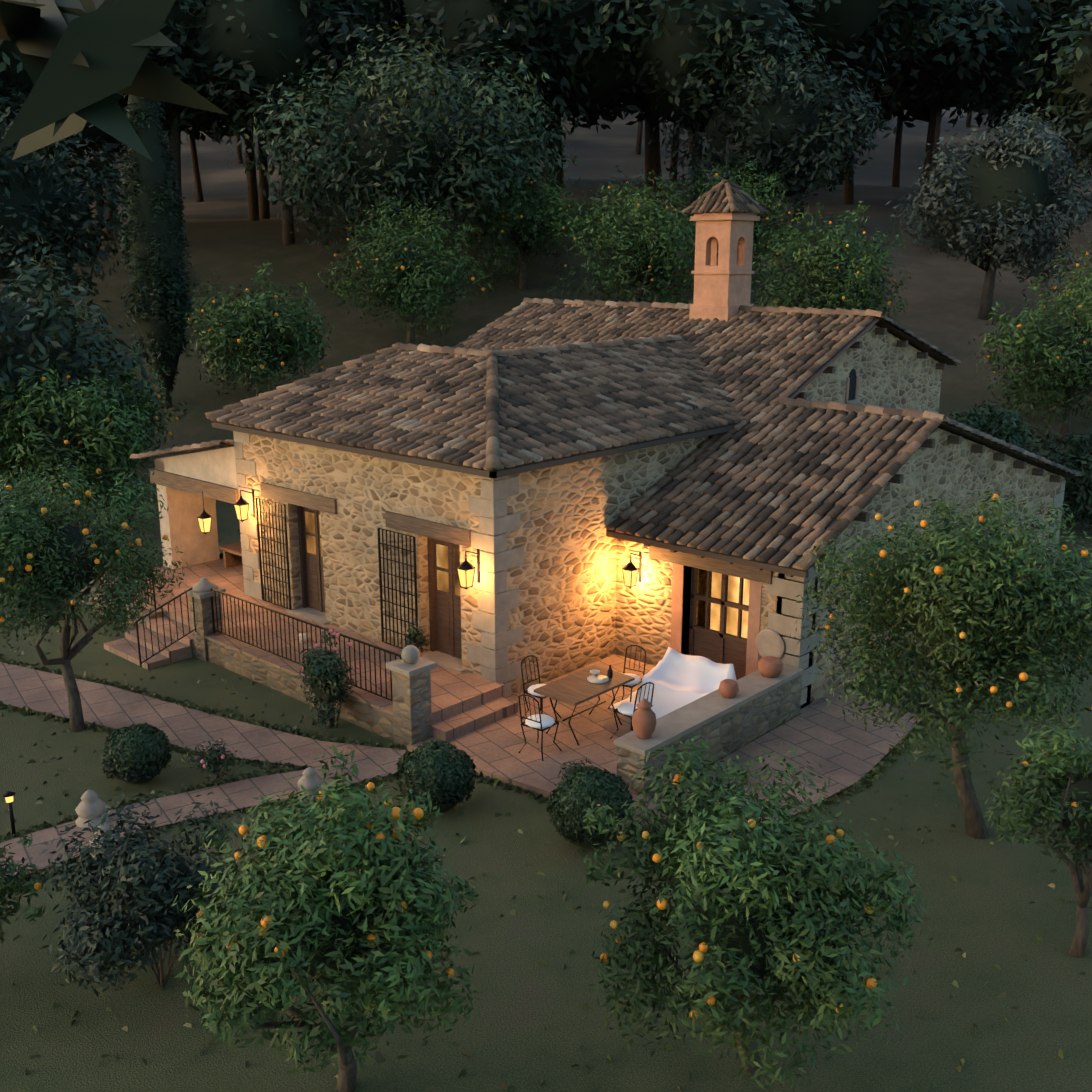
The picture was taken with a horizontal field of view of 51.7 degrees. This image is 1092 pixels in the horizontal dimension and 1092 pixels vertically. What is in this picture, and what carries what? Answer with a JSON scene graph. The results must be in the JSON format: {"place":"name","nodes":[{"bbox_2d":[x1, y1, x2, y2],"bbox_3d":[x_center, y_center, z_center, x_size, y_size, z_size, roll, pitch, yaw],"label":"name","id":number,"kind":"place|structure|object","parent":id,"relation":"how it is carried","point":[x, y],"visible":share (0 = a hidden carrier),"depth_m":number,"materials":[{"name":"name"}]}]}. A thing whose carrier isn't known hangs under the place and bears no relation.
{"place":"outdoors","nodes":[
{"label":"outdoors","id":0,"kind":"place"},
{"bbox_2d":[22,342,192,501],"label":"orchard tree leaves","id":1,"kind":"object","parent":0,"point":[142,400],"depth_m":32.46,"materials":[{"name":"green plant"}]},
{"bbox_2d":[0,654,922,876],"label":"paving","id":2,"kind":"structure","parent":0,"point":[837,747],"depth_m":16.69,"materials":[{"name":"beige stone"}]},
{"bbox_2d":[518,694,561,760],"bbox_3d":[-0.104,2.523,16.202,0.456,0.982,0.512,11,18,36],"label":"chair","id":3,"kind":"object","parent":2,"relation":"on","point":[538,722],"visible":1,"depth_m":16.11,"materials":[{"name":"black metal"}]},
{"bbox_2d":[521,655,561,718],"bbox_3d":[-0.091,2.212,17.407,0.512,0.982,0.457,13,19,41],"label":"chair","id":4,"kind":"object","parent":2,"relation":"on","point":[530,690],"visible":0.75,"depth_m":17.41,"materials":[{"name":"black metal"}]},
{"bbox_2d":[534,665,634,745],"bbox_3d":[0.584,2.333,17.012,0.800,0.947,1.400,13,19,41],"label":"patio table","id":5,"kind":"object","parent":2,"relation":"on","point":[582,686],"visible":0.98,"depth_m":16.86,"materials":[{"name":"brown wood"}]},
{"bbox_2d":[608,645,645,708],"bbox_3d":[1.305,2.098,17.849,0.455,0.982,0.512,10,17,33],"label":"chair","id":6,"kind":"object","parent":2,"relation":"on","point":[636,681],"visible":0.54,"depth_m":17.87,"materials":[{"name":"black metal"}]},
{"bbox_2d":[610,682,653,738],"bbox_3d":[1.292,2.410,16.640,0.455,0.982,0.512,-13,19,-41],"label":"chair","id":7,"kind":"object","parent":2,"relation":"on","point":[628,709],"visible":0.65,"depth_m":16.56,"materials":[{"name":"black metal"}]},
{"bbox_2d":[610,647,735,718],"bbox_3d":[2.217,2.192,17.674,2.000,0.864,1.450,13,19,41],"label":"covered sofa","id":8,"kind":"object","parent":2,"relation":"on","point":[678,679],"visible":0.52,"depth_m":17.64,"materials":[{"name":"white fabric"}]},
{"bbox_2d":[614,663,803,798],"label":"low stone wall","id":9,"kind":"structure","parent":2,"relation":"on","point":[758,705],"depth_m":16.20,"materials":[{"name":"stone"}]},
{"bbox_2d":[0,92,1091,1091],"bbox_3d":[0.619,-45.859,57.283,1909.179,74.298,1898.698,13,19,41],"label":"ground","id":10,"kind":"structure","parent":0,"point":[525,1019],"depth_m":13.43,"materials":[{"name":"green plant"}]},
{"bbox_2d":[2,791,15,833],"bbox_3d":[-6.725,3.349,14.166,0.148,0.590,0.148,5,15,19],"label":"path light","id":11,"kind":"object","parent":10,"relation":"on","point":[8,795],"visible":0.94,"depth_m":14.13,"materials":[{"name":"black metal"}]},
{"bbox_2d":[0,832,49,943],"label":"orange tree","id":12,"kind":"object","parent":10,"relation":"on","point":[12,886],"depth_m":11.16,"materials":[{"name":"plant"}]},
{"bbox_2d":[0,40,108,170],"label":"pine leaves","id":13,"kind":"object","parent":10,"relation":"on","point":[6,59],"depth_m":50.43,"materials":[{"name":"green plant"}]},
{"bbox_2d":[0,88,127,308],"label":"dark tree","id":14,"kind":"object","parent":10,"relation":"on","point":[69,252],"depth_m":42.38,"materials":[{"name":"green plant"}]},
{"bbox_2d":[0,363,155,536],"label":"orchard tree leaves","id":15,"kind":"object","parent":10,"relation":"on","point":[110,449],"depth_m":27.81,"materials":[{"name":"green plant"}]},
{"bbox_2d":[0,243,159,516],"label":"dark tree leaves","id":16,"kind":"object","parent":10,"relation":"on","point":[68,320],"depth_m":29.48,"materials":[{"name":"green plant"}]},
{"bbox_2d":[0,40,185,195],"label":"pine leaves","id":17,"kind":"object","parent":10,"relation":"on","point":[116,143],"depth_m":52.90,"materials":[{"name":"green plant"}]},
{"bbox_2d":[0,458,190,731],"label":"orange tree","id":18,"kind":"object","parent":10,"relation":"on","point":[17,525],"depth_m":16.51,"materials":[{"name":"plant"}]},
{"bbox_2d":[92,145,103,206],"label":"tree","id":19,"kind":"object","parent":10,"relation":"on","point":[97,150],"visible":0.02,"depth_m":97.79,"materials":[{"name":"green plant"}]},
{"bbox_2d":[0,0,227,160],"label":"branch leaves","id":20,"kind":"object","parent":10,"relation":"on","point":[83,61],"visible":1,"depth_m":0.48,"materials":[{"name":"green plant"}]},
{"bbox_2d":[101,722,171,783],"bbox_3d":[-5.654,2.867,15.541,0.934,0.835,0.938,13,19,41],"label":"topiary ball","id":21,"kind":"object","parent":10,"relation":"on","point":[126,742],"depth_m":15.26,"materials":[{"name":"green plant"}]},
{"bbox_2d":[39,791,250,1001],"bbox_3d":[-3.942,3.464,11.102,1.892,1.983,2.119,13,19,41],"label":"dark bush","id":22,"kind":"object","parent":10,"relation":"on","point":[107,950],"depth_m":10.61,"materials":[{"name":"green plant"}]},
{"bbox_2d":[103,106,193,223],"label":"tree","id":23,"kind":"object","parent":10,"relation":"on","point":[110,215],"depth_m":69.05,"materials":[{"name":"green plant"}]},
{"bbox_2d":[96,108,211,155],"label":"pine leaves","id":24,"kind":"object","parent":10,"relation":"on","point":[183,127],"depth_m":74.75,"materials":[{"name":"green plant"}]},
{"bbox_2d":[116,52,201,407],"bbox_3d":[-13.409,-11.937,38.352,2.738,14.507,2.776,13,19,41],"label":"cypress","id":25,"kind":"object","parent":10,"relation":"on","point":[126,235],"depth_m":38.18,"materials":[{"name":"green plant"}]},
{"bbox_2d":[116,0,234,244],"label":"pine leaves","id":26,"kind":"object","parent":10,"relation":"on","point":[186,63],"depth_m":52.16,"materials":[{"name":"green plant"}]},
{"bbox_2d":[186,114,239,201],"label":"tree","id":27,"kind":"object","parent":10,"relation":"on","point":[197,181],"depth_m":103.06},
{"bbox_2d":[188,738,240,782],"bbox_3d":[-4.569,2.976,15.513,0.649,0.664,0.673,13,19,41],"label":"rose plant","id":28,"kind":"object","parent":10,"relation":"on","point":[214,758],"depth_m":15.46,"materials":[{"name":"green plant"}]},
{"bbox_2d":[196,109,269,218],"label":"tree","id":29,"kind":"object","parent":10,"relation":"on","point":[264,209],"depth_m":73.54,"materials":[{"name":"brown wood"}]},
{"bbox_2d":[235,134,242,163],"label":"pine trunk","id":30,"kind":"object","parent":10,"relation":"on","point":[239,150],"visible":0.02,"depth_m":138.82,"materials":[{"name":"brown wood"}]},
{"bbox_2d":[244,129,259,220],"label":"pine trunk","id":31,"kind":"object","parent":10,"relation":"on","point":[253,203],"visible":0.06,"depth_m":69.52,"materials":[{"name":"brown wood"}]},
{"bbox_2d":[180,261,334,396],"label":"orchard tree leaves","id":32,"kind":"object","parent":10,"relation":"on","point":[296,327],"depth_m":38.11,"materials":[{"name":"green plant"}]},
{"bbox_2d":[158,0,401,244],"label":"pine tree","id":33,"kind":"object","parent":10,"relation":"on","point":[280,21],"depth_m":52.00,"materials":[{"name":"green plant"}]},
{"bbox_2d":[79,554,517,741],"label":"terrace","id":34,"kind":"structure","parent":10,"relation":"on","point":[464,703],"depth_m":19.55,"materials":[{"name":"stone"}]},
{"bbox_2d":[149,447,238,568],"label":"porch walls","id":35,"kind":"structure","parent":34,"relation":"on","point":[188,479],"depth_m":24.23,"materials":[{"name":"paint"}]},
{"bbox_2d":[197,491,211,533],"bbox_3d":[-6.927,-0.676,22.825,0.278,0.910,0.278,5,15,20],"label":"porch lantern","id":36,"kind":"object","parent":35,"relation":"attached to","point":[204,518],"visible":1,"depth_m":22.82,"materials":[{"name":"black metal"}]},
{"bbox_2d":[94,559,435,747],"bbox_3d":[-5.887,1.492,19.432,10.122,1.550,1.572,13,19,41],"label":"terrace railing","id":37,"kind":"object","parent":34,"relation":"on","point":[410,677],"visible":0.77,"depth_m":17.65,"materials":[{"name":"metal"}]},
{"bbox_2d":[171,744,480,1091],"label":"orange tree","id":38,"kind":"object","parent":10,"relation":"on","point":[341,842],"depth_m":8.46,"materials":[{"name":"plant"}]},
{"bbox_2d":[295,627,359,729],"bbox_3d":[-3.384,2.057,17.206,1.162,1.582,0.987,13,19,41],"label":"rose bush","id":39,"kind":"object","parent":10,"relation":"on","point":[332,671],"depth_m":16.99,"materials":[{"name":"green plant"}]},
{"bbox_2d":[301,0,395,220],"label":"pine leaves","id":40,"kind":"object","parent":10,"relation":"on","point":[389,23],"depth_m":66.62,"materials":[{"name":"green plant"}]},
{"bbox_2d":[334,0,405,114],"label":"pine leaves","id":41,"kind":"object","parent":10,"relation":"on","point":[378,17],"depth_m":72.69,"materials":[{"name":"green plant"}]},
{"bbox_2d":[376,0,406,67],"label":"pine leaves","id":42,"kind":"object","parent":10,"relation":"on","point":[393,25],"visible":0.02,"depth_m":68.17,"materials":[{"name":"green plant"}]},
{"bbox_2d":[383,2,406,75],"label":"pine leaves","id":43,"kind":"object","parent":10,"relation":"on","point":[389,15],"depth_m":71.71,"materials":[{"name":"green plant"}]},
{"bbox_2d":[221,3,579,258],"bbox_3d":[-5.676,-17.445,49.902,14.550,11.532,16.838,13,19,41],"label":"carob tree","id":44,"kind":"object","parent":10,"relation":"on","point":[321,152],"depth_m":46.55,"materials":[{"name":"green plant"}]},
{"bbox_2d":[318,183,494,343],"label":"orchard tree leaves","id":45,"kind":"object","parent":10,"relation":"on","point":[437,288],"depth_m":42.44,"materials":[{"name":"green plant"}]},
{"bbox_2d":[75,542,783,858],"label":"terracotta pots","id":46,"kind":"object","parent":10,"relation":"on","point":[770,645],"visible":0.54,"depth_m":15.12,"materials":[{"name":"ceramic"}]},
{"bbox_2d":[400,619,431,651],"bbox_3d":[-2.176,1.532,18.709,0.460,0.569,0.490,13,19,41],"label":"potted plant","id":47,"kind":"object","parent":46,"relation":"in","point":[414,635],"depth_m":18.63,"materials":[{"name":"green plant"}]},
{"bbox_2d":[397,738,476,811],"bbox_3d":[-1.419,3.004,14.752,1.037,0.964,1.061,13,19,41],"label":"topiary ball","id":48,"kind":"object","parent":10,"relation":"on","point":[418,764],"depth_m":14.45,"materials":[{"name":"green plant"}]},
{"bbox_2d":[369,0,598,236],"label":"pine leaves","id":49,"kind":"object","parent":10,"relation":"on","point":[517,23],"depth_m":52.90,"materials":[{"name":"green plant"}]},
{"bbox_2d":[387,19,614,196],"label":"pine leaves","id":50,"kind":"object","parent":10,"relation":"on","point":[584,119],"depth_m":65.03,"materials":[{"name":"green plant"}]},
{"bbox_2d":[457,167,590,288],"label":"orchard tree leaves","id":51,"kind":"object","parent":10,"relation":"on","point":[549,211],"depth_m":49.02,"materials":[{"name":"green plant"}]},
{"bbox_2d":[0,530,1091,1091],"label":"lawn grass tufts","id":52,"kind":"object","parent":10,"relation":"on","point":[858,784],"visible":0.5,"depth_m":15.62,"materials":[{"name":"green plant"}]},
{"bbox_2d":[560,138,563,187],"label":"tree","id":53,"kind":"object","parent":10,"relation":"on","point":[561,171],"depth_m":98.32,"materials":[{"name":"brown wood"}]},
{"bbox_2d":[488,0,652,222],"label":"tree","id":54,"kind":"object","parent":10,"relation":"on","point":[606,71],"depth_m":55.16,"materials":[{"name":"green plant"}]},
{"bbox_2d":[555,757,597,787],"bbox_3d":[0.412,3.160,15.076,0.808,0.597,0.833,13,19,41],"label":"shrub","id":55,"kind":"object","parent":10,"relation":"on","point":[570,768],"visible":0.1,"depth_m":15.14,"materials":[{"name":"green plant"}]},
{"bbox_2d":[556,109,612,192],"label":"tree","id":56,"kind":"object","parent":10,"relation":"on","point":[558,168],"depth_m":90.10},
{"bbox_2d":[546,765,634,849],"bbox_3d":[0.579,3.216,13.826,1.154,1.018,1.150,13,19,41],"label":"topiary ball","id":57,"kind":"object","parent":10,"relation":"on","point":[578,784],"depth_m":13.52,"materials":[{"name":"green plant"}]},
{"bbox_2d":[581,104,651,199],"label":"tree","id":58,"kind":"object","parent":10,"relation":"on","point":[647,154],"depth_m":84.19,"materials":[{"name":"brown plant"}]},
{"bbox_2d":[576,94,667,217],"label":"tree","id":59,"kind":"object","parent":10,"relation":"on","point":[655,159],"depth_m":66.27,"materials":[{"name":"brown wood"}]},
{"bbox_2d":[544,165,710,308],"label":"orchard tree leaves","id":60,"kind":"object","parent":10,"relation":"on","point":[668,235],"depth_m":43.84,"materials":[{"name":"green plant"}]},
{"bbox_2d":[635,111,642,154],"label":"tree","id":61,"kind":"object","parent":10,"relation":"on","point":[639,139],"depth_m":140.59,"materials":[{"name":"brown wood"}]},
{"bbox_2d":[669,124,679,181],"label":"tree","id":62,"kind":"object","parent":10,"relation":"on","point":[673,158],"visible":0.06,"depth_m":103.19,"materials":[{"name":"brown wood"}]},
{"bbox_2d":[688,134,693,154],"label":"pine trunk","id":63,"kind":"object","parent":10,"relation":"on","point":[691,146],"visible":0.02,"depth_m":139.41,"materials":[{"name":"brown wood"}]},
{"bbox_2d":[586,0,834,229],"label":"tree","id":64,"kind":"object","parent":10,"relation":"on","point":[666,48],"depth_m":54.20,"materials":[{"name":"green plant"}]},
{"bbox_2d":[671,150,801,270],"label":"orchard tree leaves","id":65,"kind":"object","parent":10,"relation":"on","point":[748,190],"depth_m":49.29,"materials":[{"name":"green plant"}]},
{"bbox_2d":[580,735,936,1091],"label":"orange tree","id":66,"kind":"object","parent":10,"relation":"on","point":[803,864],"depth_m":9.13,"materials":[{"name":"plant"}]},
{"bbox_2d":[646,14,900,245],"bbox_3d":[11.370,-20.179,55.589,11.455,10.687,10.210,13,19,41],"label":"dark tree","id":67,"kind":"object","parent":10,"relation":"on","point":[853,119],"depth_m":53.11,"materials":[{"name":"green plant"}]},
{"bbox_2d":[751,201,911,321],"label":"orchard tree leaves","id":68,"kind":"object","parent":10,"relation":"on","point":[869,277],"depth_m":41.34,"materials":[{"name":"green plant"}]},
{"bbox_2d":[837,115,844,183],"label":"tree","id":69,"kind":"object","parent":10,"relation":"on","point":[840,180],"depth_m":114.52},
{"bbox_2d":[842,80,858,204],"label":"tree","id":70,"kind":"object","parent":10,"relation":"on","point":[849,194],"depth_m":80.48,"materials":[{"name":"brown wood"}]},
{"bbox_2d":[783,0,980,220],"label":"pine tree","id":71,"kind":"object","parent":10,"relation":"on","point":[855,17],"depth_m":61.20,"materials":[{"name":"green plant"}]},
{"bbox_2d":[854,87,940,186],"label":"tree","id":72,"kind":"object","parent":10,"relation":"on","point":[896,164],"depth_m":100.78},
{"bbox_2d":[910,200,954,253],"bbox_3d":[20.331,-16.149,55.637,4.527,3.561,3.935,13,19,41],"label":"dry shrub","id":73,"kind":"object","parent":10,"relation":"on","point":[914,237],"depth_m":56.08,"materials":[{"name":"plant"}]},
{"bbox_2d":[790,477,1091,838],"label":"orange tree","id":74,"kind":"object","parent":10,"relation":"on","point":[894,581],"depth_m":13.13,"materials":[{"name":"plant"}]},
{"bbox_2d":[932,105,967,166],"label":"tree","id":75,"kind":"object","parent":10,"relation":"on","point":[937,133],"depth_m":136.70,"materials":[{"name":"brown wood"}]},
{"bbox_2d":[854,0,1057,208],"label":"pine tree","id":76,"kind":"object","parent":10,"relation":"on","point":[959,40],"depth_m":70.97,"materials":[{"name":"green plant"}]},
{"bbox_2d":[966,111,971,126],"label":"pine trunk","id":77,"kind":"object","parent":10,"relation":"on","point":[968,123],"depth_m":167.98,"materials":[{"name":"brown wood"}]},
{"bbox_2d":[885,100,1091,319],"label":"olive tree","id":78,"kind":"object","parent":10,"relation":"on","point":[1025,141],"depth_m":44.85,"materials":[{"name":"green plant"}]},
{"bbox_2d":[986,110,1015,133],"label":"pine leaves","id":79,"kind":"object","parent":10,"relation":"on","point":[988,117],"depth_m":135.81,"materials":[{"name":"green plant"}]},
{"bbox_2d":[963,0,1067,132],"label":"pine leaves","id":80,"kind":"object","parent":10,"relation":"on","point":[990,109],"depth_m":97.54,"materials":[{"name":"green plant"}]},
{"bbox_2d":[969,267,1091,443],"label":"orchard tree leaves","id":81,"kind":"object","parent":10,"relation":"on","point":[1032,383],"depth_m":35.93,"materials":[{"name":"green plant"}]},
{"bbox_2d":[983,717,1091,957],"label":"orange tree","id":82,"kind":"object","parent":10,"relation":"on","point":[1061,767],"depth_m":11.49,"materials":[{"name":"plant"}]},
{"bbox_2d":[1017,0,1091,186],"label":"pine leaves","id":83,"kind":"object","parent":10,"relation":"on","point":[1065,74],"depth_m":50.02,"materials":[{"name":"green plant"}]},
{"bbox_2d":[1017,0,1091,201],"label":"pine tree","id":84,"kind":"object","parent":10,"relation":"on","point":[1054,12],"depth_m":76.89,"materials":[{"name":"green plant"}]},
{"bbox_2d":[1020,232,1091,325],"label":"orchard tree leaves","id":85,"kind":"object","parent":10,"relation":"on","point":[1074,273],"depth_m":41.37,"materials":[{"name":"green plant"}]},
{"bbox_2d":[1041,5,1091,152],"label":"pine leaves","id":86,"kind":"object","parent":10,"relation":"on","point":[1074,15],"visible":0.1,"depth_m":56.02,"materials":[{"name":"green plant"}]},
{"bbox_2d":[1042,0,1091,64],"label":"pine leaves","id":87,"kind":"object","parent":10,"relation":"on","point":[1080,11],"visible":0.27,"depth_m":69.10,"materials":[{"name":"green plant"}]},
{"bbox_2d":[235,324,1064,708],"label":"house walls","id":88,"kind":"structure","parent":0,"point":[581,604],"depth_m":19.63,"materials":[{"name":"beige stone"}]},
{"bbox_2d":[234,489,255,521],"bbox_3d":[-5.827,-0.784,21.704,0.406,0.640,0.278,-34,36,-65],"label":"lantern","id":89,"kind":"object","parent":88,"relation":"attached to","point":[241,506],"visible":1,"depth_m":21.63,"materials":[{"name":"black metal"}]},
{"bbox_2d":[255,498,418,648],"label":"iron house gates","id":90,"kind":"object","parent":88,"relation":"attached to","point":[380,572],"visible":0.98,"depth_m":19.64,"materials":[{"name":"black metal"}]},
{"bbox_2d":[457,549,479,589],"bbox_3d":[-1.226,0.363,17.662,0.278,0.640,0.406,5,15,20],"label":"lantern","id":91,"kind":"object","parent":88,"relation":"attached to","point":[466,571],"visible":1,"depth_m":17.58,"materials":[{"name":"black metal"}]},
{"bbox_2d":[297,505,749,679],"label":"doors","id":92,"kind":"structure","parent":88,"relation":"in","point":[722,639],"depth_m":19.14,"materials":[{"name":"brown wood"}]},
{"bbox_2d":[622,551,641,587],"bbox_3d":[1.473,0.411,19.396,0.278,0.640,0.406,5,15,20],"label":"wall lantern","id":93,"kind":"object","parent":88,"relation":"attached to","point":[630,570],"depth_m":19.32,"materials":[{"name":"yellow glass"}]},
{"bbox_2d":[212,311,1077,577],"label":"house roof deck","id":94,"kind":"structure","parent":88,"relation":"on","point":[905,340],"depth_m":19.51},
{"bbox_2d":[130,179,1081,570],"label":"house roof tiles","id":95,"kind":"object","parent":94,"relation":"on","point":[522,395],"visible":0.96,"depth_m":20.70,"materials":[{"name":"brown tile"}]},
{"bbox_2d":[689,139,759,321],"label":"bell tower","id":96,"kind":"structure","parent":95,"relation":"on","point":[722,284],"depth_m":26.18,"materials":[{"name":"paint"}]},
{"bbox_2d":[233,369,1065,704],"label":"house quoins","id":97,"kind":"object","parent":88,"relation":"attached to","point":[493,581],"visible":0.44,"depth_m":18.09,"materials":[{"name":"beige stone"}]},
{"bbox_2d":[945,399,1045,460],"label":"orchard tree leaves","id":98,"kind":"object","parent":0,"point":[985,419],"depth_m":32.84,"materials":[{"name":"green plant"}]},
{"bbox_2d":[1031,430,1091,528],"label":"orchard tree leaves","id":99,"kind":"object","parent":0,"point":[1077,498],"depth_m":29.18,"materials":[{"name":"green plant"}]}
]}

